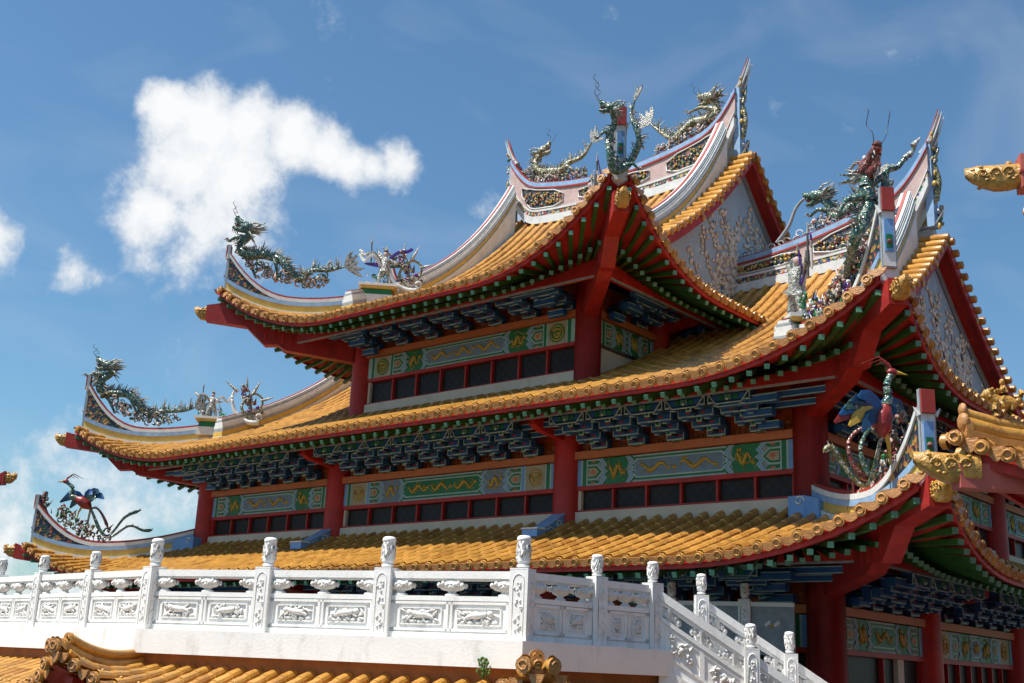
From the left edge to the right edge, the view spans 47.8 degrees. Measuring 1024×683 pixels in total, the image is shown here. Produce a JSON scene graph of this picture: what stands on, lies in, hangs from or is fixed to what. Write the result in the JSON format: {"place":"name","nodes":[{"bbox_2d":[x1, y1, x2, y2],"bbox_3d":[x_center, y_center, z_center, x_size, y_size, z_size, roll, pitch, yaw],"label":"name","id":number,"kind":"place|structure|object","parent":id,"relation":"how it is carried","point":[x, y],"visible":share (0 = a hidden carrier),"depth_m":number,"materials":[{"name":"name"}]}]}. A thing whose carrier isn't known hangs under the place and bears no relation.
{"place":"outdoors","nodes":[
{"label":"outdoors","id":0,"kind":"place"},
{"bbox_2d":[0,0,1023,594],"label":"sky","id":1,"kind":"structure","parent":0,"point":[132,131],"materials":[{"name":"blue"}]},
{"bbox_2d":[3,57,1023,682],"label":"temple hall","id":2,"kind":"structure","parent":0,"point":[629,373],"depth_m":25.59,"materials":[{"name":"tile"}]},
{"bbox_2d":[41,473,152,540],"bbox_3d":[-11.815,4.750,32.905,3.260,1.932,0.475,2,-16,1],"label":"phoenix statue","id":3,"kind":"object","parent":2,"relation":"on","point":[81,500],"visible":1,"depth_m":32.83,"materials":[{"name":"multicoloured ceramic"}]},
{"bbox_2d":[82,344,211,426],"bbox_3d":[-10.704,1.326,33.900,3.859,2.317,0.729,2,-16,2],"label":"dragon statue","id":4,"kind":"object","parent":2,"relation":"on","point":[112,368],"visible":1,"depth_m":33.79,"materials":[{"name":"ceramic"}]},
{"bbox_2d":[195,383,231,416],"bbox_3d":[-8.810,1.766,34.028,1.116,1.109,0.281,4,-16,-5],"label":"ridge figurine","id":5,"kind":"object","parent":2,"relation":"on","point":[213,401],"visible":0.95,"depth_m":33.94,"materials":[{"name":"white ceramic"}]},
{"bbox_2d":[223,201,364,288],"bbox_3d":[-5.958,-2.594,31.648,3.878,2.287,0.669,3,-16,-2],"label":"dragon statue","id":6,"kind":"object","parent":2,"relation":"on","point":[249,255],"visible":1,"depth_m":31.51,"materials":[{"name":"ceramic"}]},
{"bbox_2d":[359,239,413,283],"bbox_3d":[-3.485,-2.136,31.789,1.495,1.542,0.313,3,-16,0],"label":"ridge figurine","id":7,"kind":"object","parent":2,"relation":"on","point":[383,263],"visible":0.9,"depth_m":31.71,"materials":[{"name":"white ceramic"}]},
{"bbox_2d":[521,125,604,181],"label":"dragon statue","id":8,"kind":"object","parent":2,"relation":"on","point":[550,173],"visible":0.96,"depth_m":36.64,"materials":[{"name":"multicoloured metal"}]},
{"bbox_2d":[583,151,600,200],"bbox_3d":[1.865,-3.358,27.147,0.409,1.938,1.953,5,-16,-7],"label":"ridge figurine","id":9,"kind":"object","parent":2,"relation":"on","point":[592,182],"visible":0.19,"depth_m":26.80,"materials":[{"name":"white ceramic"}]},
{"bbox_2d":[593,74,649,174],"bbox_3d":[2.277,-3.808,23.781,1.131,2.371,2.727,1,-16,7],"label":"dragon statue","id":10,"kind":"object","parent":2,"relation":"on","point":[615,167],"visible":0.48,"depth_m":22.75,"materials":[{"name":"ceramic"}]},
{"bbox_2d":[638,83,728,154],"bbox_3d":[4.934,-6.482,33.850,3.153,2.006,0.759,-11,-21,39],"label":"dragon statue","id":11,"kind":"object","parent":2,"relation":"on","point":[713,96],"visible":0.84,"depth_m":33.53,"materials":[{"name":"multicoloured metal"}]},
{"bbox_2d":[782,221,812,318],"bbox_3d":[5.624,-1.251,22.775,0.407,1.994,1.746,4,-16,-4],"label":"ridge figurine","id":12,"kind":"object","parent":2,"relation":"on","point":[797,275],"visible":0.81,"depth_m":22.63,"materials":[{"name":"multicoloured ceramic"}]},
{"bbox_2d":[776,163,893,243],"bbox_3d":[8.327,-3.679,29.944,3.336,1.803,0.742,-11,-21,39],"label":"dragon statue","id":13,"kind":"object","parent":2,"relation":"on","point":[825,196],"visible":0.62,"depth_m":29.97,"materials":[{"name":"green ceramic"}]},
{"bbox_2d":[823,356,909,512],"bbox_3d":[5.658,1.501,18.000,1.242,2.243,2.670,-4,-17,23],"label":"phoenix statue","id":14,"kind":"object","parent":2,"relation":"on","point":[873,413],"visible":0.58,"depth_m":17.22,"materials":[{"name":"multicoloured ceramic"}]},
{"bbox_2d":[816,107,920,315],"bbox_3d":[5.635,-2.147,20.007,1.577,2.804,3.006,9,-17,-22],"label":"dragon statue","id":15,"kind":"object","parent":2,"relation":"on","point":[866,172],"visible":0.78,"depth_m":19.14,"materials":[{"name":"ceramic"}]},
{"bbox_2d":[665,582,795,654],"bbox_3d":[3.713,4.736,19.800,2.226,1.190,0.230,-4,-17,22],"label":"balustrade","id":16,"kind":"object","parent":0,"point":[773,622],"visible":0.45,"depth_m":19.58,"materials":[{"name":"white stone"}]},
{"label":"ground","id":17,"kind":"structure","parent":0,"visible":0},
{"bbox_2d":[0,471,17,485],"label":"pavilion","id":18,"kind":"structure","parent":17,"relation":"on","point":[6,477],"depth_m":36.76,"materials":[{"name":"tile"}]},
{"bbox_2d":[0,647,657,682],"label":"retaining wall","id":19,"kind":"structure","parent":17,"relation":"on","point":[453,674],"depth_m":14.58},
{"bbox_2d":[0,632,570,682],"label":"gallery roof","id":20,"kind":"structure","parent":19,"relation":"on","point":[72,658],"depth_m":14.85,"materials":[{"name":"tile"}]},
{"bbox_2d":[476,657,490,678],"bbox_3d":[-0.332,3.820,13.524,0.168,0.262,0.184,4,-16,-6],"label":"plant","id":21,"kind":"object","parent":20,"relation":"on","point":[482,665],"visible":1,"depth_m":13.50,"materials":[{"name":"green plant"}]},
{"bbox_2d":[0,535,673,675],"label":"stone balustrade","id":22,"kind":"object","parent":19,"relation":"on","point":[385,618],"visible":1,"depth_m":14.77,"materials":[{"name":"white stone"}]},
{"bbox_2d":[913,153,1023,507],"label":"side hall","id":23,"kind":"structure","parent":17,"relation":"on","point":[987,455],"depth_m":10.01,"materials":[{"name":"tile"}]},
{"bbox_2d":[980,379,1023,418],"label":"lion rider figurine","id":24,"kind":"object","parent":23,"relation":"on","point":[997,402],"visible":1,"depth_m":10.32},
{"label":"terrace","id":25,"kind":"structure","parent":0,"visible":0},
{"bbox_2d":[658,574,826,682],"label":"stair railing","id":26,"kind":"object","parent":25,"relation":"on","point":[709,653],"depth_m":14.96,"materials":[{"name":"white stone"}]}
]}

